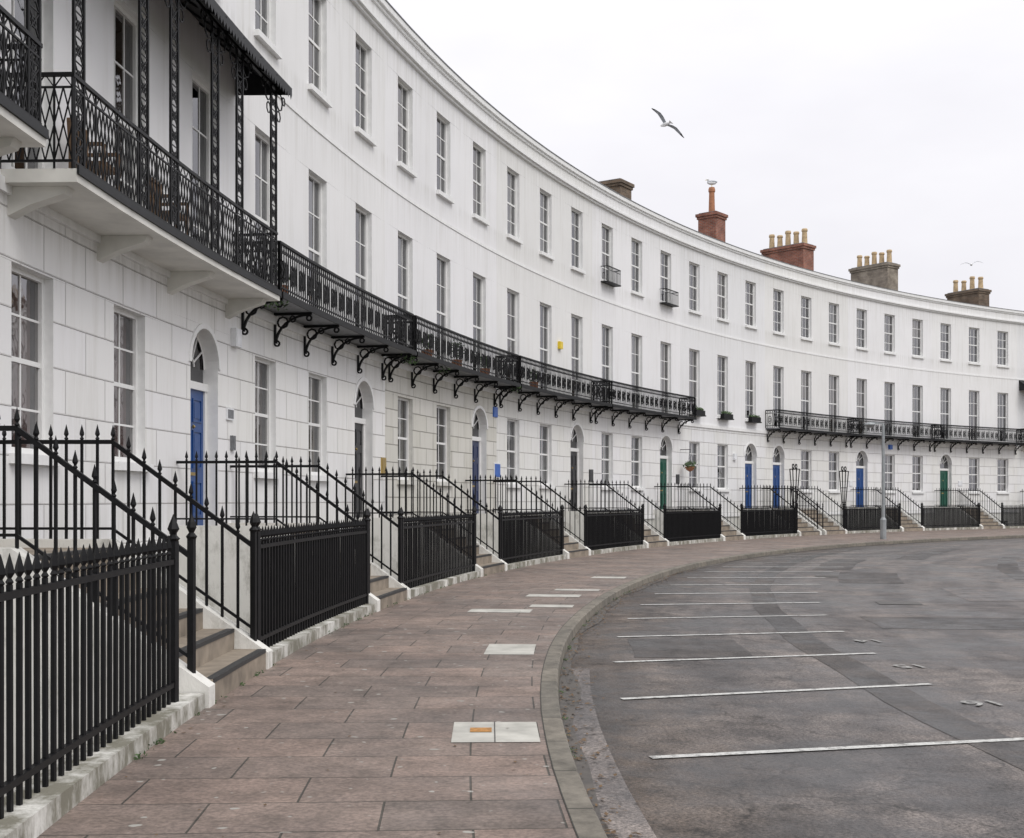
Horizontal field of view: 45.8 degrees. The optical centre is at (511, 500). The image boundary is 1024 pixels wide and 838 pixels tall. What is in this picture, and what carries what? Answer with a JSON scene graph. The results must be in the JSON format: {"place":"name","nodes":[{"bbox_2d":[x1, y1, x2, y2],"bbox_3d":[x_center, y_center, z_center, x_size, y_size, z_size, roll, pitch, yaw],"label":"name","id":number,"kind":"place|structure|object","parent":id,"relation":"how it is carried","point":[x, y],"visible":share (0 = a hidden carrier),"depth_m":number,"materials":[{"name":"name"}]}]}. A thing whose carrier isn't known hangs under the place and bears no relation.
{"place":"outdoors","nodes":[
{"label":"outdoors","id":0,"kind":"place"},
{"bbox_2d":[0,408,271,796],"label":"entrance steps","id":1,"kind":"structure","parent":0,"point":[221,654],"depth_m":10.23,"materials":[{"name":"stone"}]},
{"bbox_2d":[176,450,410,633],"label":"entrance steps","id":2,"kind":"structure","parent":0,"point":[386,588],"depth_m":17.67,"materials":[{"name":"stone"}]},
{"bbox_2d":[37,528,1023,837],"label":"pavement","id":3,"kind":"structure","parent":0,"point":[369,748],"depth_m":8.26,"materials":[{"name":"stone"}]},
{"bbox_2d":[0,514,204,837],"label":"iron railing","id":4,"kind":"object","parent":3,"relation":"on","point":[37,805],"visible":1,"depth_m":6.89,"materials":[{"name":"metal"}]},
{"bbox_2d":[255,508,374,664],"bbox_3d":[-2.305,0.860,14.546,0.315,1.520,5.792,0,0,4],"label":"iron railing","id":5,"kind":"object","parent":3,"relation":"on","point":[313,586],"visible":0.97,"depth_m":13.98,"materials":[{"name":"metal"}]},
{"bbox_2d":[133,568,629,759],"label":"weeds","id":6,"kind":"object","parent":3,"relation":"on","point":[161,740],"visible":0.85,"depth_m":9.82,"materials":[{"name":"green plant"}]},
{"bbox_2d":[401,505,479,597],"bbox_3d":[-1.328,0.860,22.560,0.315,1.520,5.791,0,0,10],"label":"iron railing","id":7,"kind":"object","parent":3,"relation":"on","point":[426,539],"visible":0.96,"depth_m":22.24,"materials":[{"name":"metal"}]},
{"bbox_2d":[500,504,565,569],"bbox_3d":[0.526,0.860,30.417,0.315,1.520,5.788,0,0,16],"label":"iron railing","id":8,"kind":"object","parent":3,"relation":"on","point":[513,553],"visible":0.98,"depth_m":30.25,"materials":[{"name":"metal"}]},
{"bbox_2d":[451,576,625,741],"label":"concrete slab repairs","id":9,"kind":"structure","parent":3,"relation":"on","point":[495,732],"depth_m":8.56,"materials":[{"name":"concrete"}]},
{"bbox_2d":[586,504,645,554],"bbox_3d":[3.234,0.860,38.023,0.315,1.520,5.785,0,0,23],"label":"iron railing","id":10,"kind":"object","parent":3,"relation":"on","point":[607,532],"visible":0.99,"depth_m":37.95,"materials":[{"name":"metal"}]},
{"bbox_2d":[665,503,722,545],"bbox_3d":[6.764,0.860,45.283,0.315,1.520,5.788,0,0,29],"label":"iron railing","id":11,"kind":"object","parent":3,"relation":"on","point":[690,526],"visible":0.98,"depth_m":45.21,"materials":[{"name":"metal"}]},
{"bbox_2d":[742,503,798,538],"bbox_3d":[11.091,0.860,52.099,3.510,1.520,4.790,0,0,0],"label":"iron railing","id":12,"kind":"object","parent":3,"relation":"on","point":[757,523],"visible":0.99,"depth_m":51.95,"materials":[{"name":"metal"}]},
{"bbox_2d":[789,464,799,533],"bbox_3d":[12.650,-0.043,54.293,0.494,3.187,0.492,0,0,0],"label":"iron lamp standard","id":13,"kind":"object","parent":3,"relation":"on","point":[795,502],"visible":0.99,"depth_m":54.26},
{"bbox_2d":[839,466,848,528],"bbox_3d":[15.942,-0.043,58.280,0.496,3.187,0.495,0,0,0],"label":"iron lamp standard","id":14,"kind":"object","parent":3,"relation":"on","point":[844,500],"visible":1,"depth_m":58.26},
{"bbox_2d":[846,503,901,533],"bbox_3d":[17.951,0.860,60.383,4.131,1.520,4.285,0,0,0],"label":"iron railing","id":15,"kind":"object","parent":3,"relation":"on","point":[863,516],"visible":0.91,"depth_m":60.26,"materials":[{"name":"metal"}]},
{"bbox_2d":[864,422,885,538],"bbox_3d":[14.970,-0.765,50.000,0.920,4.930,0.457,0,0,0],"label":"street lamp","id":16,"kind":"object","parent":3,"relation":"on","point":[883,518],"visible":0.95,"depth_m":49.94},
{"bbox_2d":[922,502,980,530],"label":"iron railing","id":17,"kind":"object","parent":3,"relation":"on","point":[948,518],"visible":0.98,"depth_m":65.89,"materials":[{"name":"metal"}]},
{"bbox_2d":[1002,502,1023,527],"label":"iron railing","id":18,"kind":"object","parent":3,"relation":"on","point":[1018,511],"visible":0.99,"depth_m":69.71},
{"bbox_2d":[652,108,683,137],"bbox_3d":[5.090,-12.429,39.981,1.500,0.227,0.790,36,-6,-21],"label":"seagull","id":19,"kind":"object","parent":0,"point":[665,123],"visible":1,"depth_m":39.99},
{"bbox_2d":[387,0,1023,310],"label":"sky","id":20,"kind":"structure","parent":0,"point":[867,127],"materials":[{"name":"white"}]},
{"bbox_2d":[559,538,1023,837],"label":"road","id":21,"kind":"structure","parent":0,"point":[960,790],"depth_m":10.27,"materials":[{"name":"asphalt"}]},
{"bbox_2d":[99,568,705,837],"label":"leaf litter","id":22,"kind":"object","parent":21,"relation":"on","point":[606,813],"visible":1,"depth_m":9.06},
{"bbox_2d":[540,535,1023,837],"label":"kerb","id":23,"kind":"structure","parent":21,"relation":"on","point":[584,819],"depth_m":10.63,"materials":[{"name":"stone"}]},
{"bbox_2d":[559,538,1005,837],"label":"gutter","id":24,"kind":"object","parent":21,"relation":"on","point":[613,791],"visible":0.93,"depth_m":8.21,"materials":[{"name":"concrete"}]},
{"bbox_2d":[613,550,1023,758],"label":"parking bay markings","id":25,"kind":"object","parent":21,"relation":"on","point":[827,748],"visible":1,"depth_m":10.87,"materials":[{"name":"paint"}]},
{"bbox_2d":[628,548,1023,769],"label":"road repair patch","id":26,"kind":"object","parent":21,"relation":"on","point":[916,705],"visible":1,"depth_m":14.65,"materials":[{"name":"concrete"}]},
{"bbox_2d":[960,700,1002,705],"bbox_3d":[3.953,1.708,10.238,0.283,0.001,0.262,0,0,-8],"label":"bay number","id":27,"kind":"object","parent":21,"relation":"on","point":[977,702],"visible":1,"depth_m":10.25,"materials":[{"name":"paint"}]},
{"label":"ground","id":28,"kind":"structure","parent":0,"visible":0},
{"bbox_2d":[1017,315,1023,506],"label":"walls","id":29,"kind":"structure","parent":28,"relation":"on","point":[1020,403],"depth_m":74.79,"materials":[{"name":"paint"}]},
{"bbox_2d":[1019,380,1023,451],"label":"ironwork balcony","id":30,"kind":"structure","parent":29,"relation":"attached to","point":[1021,384],"depth_m":74.62,"materials":[{"name":"metal"}]},
{"bbox_3d":[5.323,-5.250,58.131,13.084,14.100,12.940,0,0,0],"label":"roof","id":31,"kind":"object","parent":28,"relation":"on","visible":0},
{"bbox_2d":[599,178,634,229],"bbox_3d":[4.048,-12.425,53.505,2.400,3.050,1.277,0,0,33],"label":"chimney stack","id":32,"kind":"object","parent":31,"relation":"on","point":[621,186],"visible":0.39,"depth_m":52.68,"materials":[{"name":"brown brick"}]},
{"bbox_2d":[695,187,727,265],"bbox_3d":[9.895,-13.195,60.071,1.200,4.590,1.151,0,0,40],"label":"chimney stack","id":33,"kind":"object","parent":31,"relation":"on","point":[711,222],"visible":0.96,"depth_m":59.76,"materials":[{"name":"red brick"}]},
{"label":"roof","id":34,"kind":"object","parent":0,"visible":0},
{"bbox_2d":[760,228,815,270],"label":"chimney stack","id":35,"kind":"object","parent":34,"relation":"on","point":[797,253],"visible":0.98,"depth_m":66.38,"materials":[{"name":"red brick"}]},
{"bbox_2d":[848,249,900,315],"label":"chimney stack","id":36,"kind":"object","parent":34,"relation":"on","point":[882,273],"visible":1,"depth_m":72.27,"materials":[{"name":"brick"}]},
{"bbox_3d":[20.304,2.750,36.206,51.309,2.299,90.130,0,0,0],"label":"basement area","id":37,"kind":"object","parent":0,"visible":0},
{"bbox_2d":[0,0,235,570],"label":"walls","id":38,"kind":"structure","parent":37,"relation":"on","point":[78,354],"depth_m":15.57,"materials":[{"name":"paint"}]},
{"bbox_2d":[11,0,209,525],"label":"sash window frames","id":39,"kind":"structure","parent":38,"relation":"attached to","point":[198,386],"depth_m":16.14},
{"bbox_2d":[11,0,205,456],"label":"window panes","id":40,"kind":"object","parent":39,"relation":"in","point":[29,345],"visible":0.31,"depth_m":16.11,"materials":[{"name":"clear glass"}]},
{"bbox_2d":[0,174,227,554],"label":"cornice and bands","id":41,"kind":"structure","parent":38,"relation":"attached to","point":[48,212],"depth_m":14.95,"materials":[{"name":"paint"}]},
{"bbox_2d":[0,0,291,318],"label":"ironwork balcony","id":42,"kind":"structure","parent":38,"relation":"attached to","point":[118,221],"depth_m":15.52,"materials":[{"name":"metal"}]},
{"bbox_2d":[67,118,119,190],"bbox_3d":[-4.832,-3.891,14.016,0.444,0.920,0.479,0,0,3],"label":"garden chair","id":43,"kind":"object","parent":42,"relation":"on","point":[68,131],"visible":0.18,"depth_m":13.80,"materials":[{"name":"wicker"}]},
{"bbox_2d":[145,179,188,234],"bbox_3d":[-4.660,-3.891,16.376,0.444,0.920,0.479,0,0,5],"label":"garden chair","id":44,"kind":"object","parent":42,"relation":"on","point":[165,203],"visible":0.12,"depth_m":16.45,"materials":[{"name":"wicker"}]},
{"bbox_2d":[191,389,202,524],"bbox_3d":[-4.996,-0.650,18.940,0.129,2.180,1.014,0,0,7],"label":"front door","id":45,"kind":"structure","parent":38,"relation":"attached to","point":[197,420],"depth_m":19.20,"materials":[{"name":"blue paint"}]},
{"bbox_2d":[226,407,233,420],"bbox_3d":[-4.639,-1.420,19.968,0.035,0.200,0.300,0,0,8],"label":"name plaque","id":46,"kind":"object","parent":38,"relation":"attached to","point":[229,413],"visible":1,"depth_m":19.92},
{"bbox_2d":[230,435,235,449],"bbox_3d":[-4.614,-0.950,20.078,0.055,0.240,0.140,0,0,8],"label":"entry phone","id":47,"kind":"object","parent":38,"relation":"attached to","point":[232,442],"visible":1,"depth_m":20.01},
{"bbox_2d":[231,328,241,347],"bbox_3d":[-4.578,-2.700,20.157,0.105,0.300,0.260,0,0,8],"label":"burglar alarm","id":48,"kind":"object","parent":38,"relation":"attached to","point":[236,337],"visible":1,"depth_m":20.03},
{"bbox_2d":[236,0,384,523],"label":"walls","id":49,"kind":"structure","parent":37,"relation":"on","point":[329,110],"depth_m":24.65,"materials":[{"name":"paint"}]},
{"bbox_2d":[255,0,366,517],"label":"sash window frames","id":50,"kind":"structure","parent":49,"relation":"attached to","point":[319,254],"depth_m":24.85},
{"bbox_2d":[255,0,364,471],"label":"window panes","id":51,"kind":"object","parent":50,"relation":"in","point":[262,405],"visible":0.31,"depth_m":24.58,"materials":[{"name":"clear glass"}]},
{"bbox_2d":[244,0,390,529],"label":"cornice and bands","id":52,"kind":"structure","parent":49,"relation":"attached to","point":[372,18],"depth_m":26.11,"materials":[{"name":"paint"}]},
{"bbox_2d":[239,240,416,380],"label":"ironwork balcony","id":53,"kind":"structure","parent":49,"relation":"attached to","point":[305,314],"depth_m":23.63,"materials":[{"name":"black metal"}]},
{"bbox_2d":[355,423,361,517],"bbox_3d":[-3.519,-0.650,27.224,0.129,2.180,1.014,0,0,13],"label":"front door","id":54,"kind":"structure","parent":49,"relation":"attached to","point":[358,445],"depth_m":27.44,"materials":[{"name":"black paint"}]},
{"bbox_2d":[381,457,385,472],"bbox_3d":[-3.003,-0.800,28.396,0.035,0.400,0.300,0,0,14],"label":"company sign","id":55,"kind":"object","parent":49,"relation":"attached to","point":[383,463],"visible":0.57,"depth_m":28.33,"materials":[{"name":"gold metal"}]},
{"bbox_2d":[344,466,506,581],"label":"entrance steps","id":56,"kind":"structure","parent":37,"relation":"on","point":[488,562],"depth_m":25.88,"materials":[{"name":"stone"}]},
{"bbox_2d":[385,15,496,529],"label":"walls","id":57,"kind":"structure","parent":37,"relation":"on","point":[462,255],"depth_m":32.05,"materials":[{"name":"paint"}]},
{"bbox_2d":[398,84,479,478],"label":"window panes","id":58,"kind":"object","parent":57,"relation":"attached to","point":[401,241],"visible":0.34,"depth_m":32.63,"materials":[{"name":"clear glass"}]},
{"bbox_2d":[398,80,481,513],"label":"sash window frames","id":59,"kind":"structure","parent":57,"relation":"attached to","point":[444,314],"depth_m":32.92,"materials":[{"name":"wood"}]},
{"bbox_2d":[386,4,500,526],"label":"cornice and bands","id":60,"kind":"structure","parent":57,"relation":"attached to","point":[406,30],"depth_m":32.04,"materials":[{"name":"paint"}]},
{"bbox_2d":[387,315,520,406],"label":"ironwork balcony","id":61,"kind":"structure","parent":57,"relation":"attached to","point":[433,363],"depth_m":31.88,"materials":[{"name":"black metal"}]},
{"bbox_2d":[472,441,478,513],"bbox_3d":[-1.138,-0.650,35.295,0.128,2.180,1.014,0,0,20],"label":"front door","id":62,"kind":"structure","parent":57,"relation":"attached to","point":[475,457],"depth_m":35.53,"materials":[{"name":"blue paint"}]},
{"bbox_2d":[465,474,590,558],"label":"entrance steps","id":63,"kind":"structure","parent":37,"relation":"on","point":[573,547],"depth_m":33.95,"materials":[{"name":"stone"}]},
{"bbox_2d":[497,122,591,524],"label":"walls","id":64,"kind":"structure","parent":37,"relation":"on","point":[529,288],"depth_m":40.08,"materials":[{"name":"paint"}]},
{"bbox_2d":[494,463,500,477],"bbox_3d":[-0.447,-0.900,36.533,0.035,0.450,0.500,0,0,21],"label":"company sign","id":65,"kind":"object","parent":64,"relation":"attached to","point":[497,469],"visible":0.8,"depth_m":36.51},
{"bbox_2d":[507,169,579,507],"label":"sash window frames","id":66,"kind":"structure","parent":64,"relation":"attached to","point":[543,327],"depth_m":40.86,"materials":[{"name":"wood"}]},
{"bbox_2d":[507,172,577,482],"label":"window panes","id":67,"kind":"object","parent":66,"relation":"in","point":[510,444],"visible":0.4,"depth_m":40.57,"materials":[{"name":"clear glass"}]},
{"bbox_2d":[497,113,595,521],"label":"cornice and bands","id":68,"kind":"structure","parent":64,"relation":"attached to","point":[519,133],"depth_m":40.06,"materials":[{"name":"paint"}]},
{"bbox_2d":[497,355,611,422],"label":"ironwork balcony","id":69,"kind":"structure","parent":64,"relation":"attached to","point":[548,394],"depth_m":39.81,"materials":[{"name":"black metal"}]},
{"bbox_2d":[571,451,576,510],"bbox_3d":[2.117,-0.650,43.054,0.127,2.180,1.014,0,0,26],"label":"front door","id":70,"kind":"structure","parent":64,"relation":"attached to","point":[574,466],"depth_m":43.24,"materials":[{"name":"black wood"}]},
{"bbox_2d":[564,479,668,547],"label":"entrance steps","id":71,"kind":"structure","parent":37,"relation":"on","point":[652,538],"depth_m":41.75,"materials":[{"name":"stone"}]},
{"bbox_2d":[592,187,679,528],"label":"walls","id":72,"kind":"structure","parent":37,"relation":"on","point":[654,333],"depth_m":47.79,"materials":[{"name":"paint"}]},
{"bbox_2d":[602,225,668,507],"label":"sash window frames","id":73,"kind":"structure","parent":72,"relation":"attached to","point":[638,373],"depth_m":48.38,"materials":[{"name":"wood"}]},
{"bbox_2d":[602,227,666,485],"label":"window panes","id":74,"kind":"object","parent":73,"relation":"in","point":[634,339],"visible":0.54,"depth_m":47.99,"materials":[{"name":"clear glass"}]},
{"bbox_2d":[592,180,682,518],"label":"cornice and bands","id":75,"kind":"structure","parent":72,"relation":"attached to","point":[611,193],"depth_m":47.74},
{"bbox_2d":[593,265,696,433],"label":"ironwork balcony","id":76,"kind":"structure","parent":72,"relation":"attached to","point":[682,409],"depth_m":47.24,"materials":[{"name":"black metal"}]},
{"bbox_2d":[660,458,665,508],"bbox_3d":[6.207,-0.650,50.407,0.126,2.180,1.014,0,0,32],"label":"front door","id":77,"kind":"structure","parent":72,"relation":"attached to","point":[662,471],"depth_m":50.53,"materials":[{"name":"green wood"}]},
{"bbox_2d":[653,482,745,540],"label":"entrance steps","id":78,"kind":"structure","parent":37,"relation":"on","point":[729,531],"depth_m":49.19,"materials":[{"name":"stone"}]},
{"bbox_2d":[680,231,764,529],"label":"walls","id":79,"kind":"structure","parent":37,"relation":"on","point":[709,348],"depth_m":54.90,"materials":[{"name":"paint"}]},
{"bbox_2d":[680,449,697,471],"bbox_3d":[7.488,-1.681,51.187,0.713,0.962,0.642,0,0,0],"label":"hanging basket","id":80,"kind":"object","parent":79,"relation":"attached to","point":[690,465],"visible":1,"depth_m":51.16,"materials":[{"name":"plant"}]},
{"bbox_2d":[693,407,705,416],"bbox_3d":[8.057,-3.858,52.545,0.330,0.417,1.010,0,0,34],"label":"window box","id":81,"kind":"object","parent":79,"relation":"attached to","point":[700,412],"visible":0.73,"depth_m":52.48,"materials":[{"name":"black metal"}]},
{"bbox_2d":[689,264,751,487],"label":"window panes","id":82,"kind":"object","parent":79,"relation":"attached to","point":[692,354],"visible":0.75,"depth_m":54.99,"materials":[{"name":"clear glass"}]},
{"bbox_2d":[689,262,753,507],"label":"sash window frames","id":83,"kind":"structure","parent":79,"relation":"attached to","point":[749,390],"depth_m":55.38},
{"bbox_2d":[680,225,766,516],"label":"cornice and bands","id":84,"kind":"structure","parent":79,"relation":"attached to","point":[714,241],"depth_m":54.85,"materials":[{"name":"paint"}]},
{"bbox_2d":[718,411,733,419],"bbox_3d":[9.670,-3.860,54.813,0.330,0.419,0.972,0,0,36],"label":"window box","id":85,"kind":"object","parent":79,"relation":"attached to","point":[724,415],"visible":1,"depth_m":54.63,"materials":[{"name":"black metal"}]},
{"bbox_2d":[745,463,751,507],"bbox_3d":[11.084,-0.650,57.265,0.128,2.180,1.014,0,0,39],"label":"front door","id":86,"kind":"structure","parent":79,"relation":"attached to","point":[748,474],"depth_m":57.40,"materials":[{"name":"blue wood"}]},
{"bbox_2d":[746,414,761,422],"bbox_3d":[11.363,-3.865,57.019,0.330,0.429,0.996,0,0,39],"label":"window box","id":87,"kind":"object","parent":79,"relation":"attached to","point":[753,418],"visible":1,"depth_m":56.87,"materials":[{"name":"black metal"}]},
{"bbox_2d":[739,485,821,535],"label":"entrance steps","id":88,"kind":"structure","parent":37,"relation":"on","point":[805,527],"depth_m":55.99,"materials":[{"name":"stone"}]},
{"bbox_2d":[765,263,847,526],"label":"walls","id":89,"kind":"structure","parent":37,"relation":"on","point":[790,363],"depth_m":61.61,"materials":[{"name":"paint"}]},
{"bbox_2d":[773,465,779,507],"bbox_3d":[12.874,-0.650,59.426,0.128,2.180,1.014,0,0,41],"label":"front door","id":90,"kind":"structure","parent":89,"relation":"attached to","point":[776,475],"depth_m":59.58,"materials":[{"name":"blue wood"}]},
{"bbox_2d":[773,290,835,488],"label":"window panes","id":91,"kind":"object","parent":89,"relation":"attached to","point":[832,384],"visible":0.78,"depth_m":61.62,"materials":[{"name":"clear glass"}]},
{"bbox_2d":[773,289,836,505],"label":"sash window frames","id":92,"kind":"structure","parent":89,"relation":"attached to","point":[805,400],"depth_m":61.60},
{"bbox_2d":[765,257,849,514],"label":"cornice and bands","id":93,"kind":"structure","parent":89,"relation":"attached to","point":[771,261],"depth_m":61.33,"materials":[{"name":"paint"}]},
{"bbox_2d":[765,409,860,447],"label":"ironwork balcony","id":94,"kind":"structure","parent":89,"relation":"attached to","point":[831,433],"depth_m":60.54,"materials":[{"name":"black metal"}]},
{"bbox_2d":[778,485,846,534],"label":"entrance steps","id":95,"kind":"structure","parent":37,"relation":"on","point":[827,525],"depth_m":58.20,"materials":[{"name":"stone"}]},
{"bbox_2d":[851,487,924,531],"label":"entrance steps","id":96,"kind":"structure","parent":37,"relation":"on","point":[908,522],"depth_m":64.03,"materials":[{"name":"stone"}]},
{"bbox_2d":[848,285,931,527],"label":"walls","id":97,"kind":"structure","parent":37,"relation":"on","point":[902,380],"depth_m":67.46,"materials":[{"name":"paint"}]},
{"bbox_2d":[856,468,862,506],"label":"front door","id":98,"kind":"structure","parent":97,"relation":"attached to","point":[859,477],"depth_m":65.59,"materials":[{"name":"blue wood"}]},
{"bbox_2d":[856,310,919,489],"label":"window panes","id":99,"kind":"object","parent":97,"relation":"attached to","point":[888,386],"visible":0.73,"depth_m":67.48,"materials":[{"name":"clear glass"}]},
{"bbox_2d":[856,309,920,523],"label":"sash window frames","id":100,"kind":"structure","parent":97,"relation":"attached to","point":[887,472],"depth_m":67.60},
{"bbox_2d":[848,280,933,513],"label":"cornice and bands","id":101,"kind":"structure","parent":97,"relation":"attached to","point":[888,291],"depth_m":67.20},
{"bbox_2d":[848,418,943,451],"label":"ironwork balcony","id":102,"kind":"structure","parent":97,"relation":"attached to","point":[929,426],"depth_m":66.81,"materials":[{"name":"black metal"}]},
{"bbox_2d":[934,488,1004,528],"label":"entrance steps","id":103,"kind":"structure","parent":37,"relation":"on","point":[987,520],"depth_m":69.20,"materials":[{"name":"stone"}]},
{"bbox_2d":[932,302,1016,525],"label":"walls","id":104,"kind":"structure","parent":37,"relation":"on","point":[959,387],"depth_m":72.47,"materials":[{"name":"paint"}]},
{"bbox_2d":[940,471,947,506],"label":"front door","id":105,"kind":"structure","parent":104,"relation":"attached to","point":[944,480],"depth_m":71.00,"materials":[{"name":"green wood"}]},
{"bbox_2d":[940,325,1004,524],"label":"window panes","id":106,"kind":"object","parent":104,"relation":"attached to","point":[944,420],"visible":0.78,"depth_m":72.62,"materials":[{"name":"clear glass"}]},
{"bbox_2d":[940,323,1006,521],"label":"sash window frames","id":107,"kind":"structure","parent":104,"relation":"attached to","point":[1002,405],"depth_m":72.71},
{"bbox_2d":[932,298,1018,512],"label":"cornice and bands","id":108,"kind":"structure","parent":104,"relation":"attached to","point":[972,306],"depth_m":72.35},
{"bbox_2d":[932,424,1023,454],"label":"ironwork balcony","id":109,"kind":"structure","parent":104,"relation":"attached to","point":[966,432],"depth_m":71.67,"materials":[{"name":"black metal"}]},
{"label":"roof","id":110,"kind":"object","parent":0,"visible":0},
{"bbox_2d":[945,276,991,324],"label":"chimney stack","id":111,"kind":"object","parent":110,"relation":"on","point":[979,295],"visible":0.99,"depth_m":77.03,"materials":[{"name":"brown brick"}]},
{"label":"walls","id":112,"kind":"object","parent":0,"visible":0},
{"bbox_2d":[0,0,48,156],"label":"ironwork balcony","id":113,"kind":"structure","parent":112,"relation":"attached to","point":[20,126],"depth_m":11.41,"materials":[{"name":"metal"}]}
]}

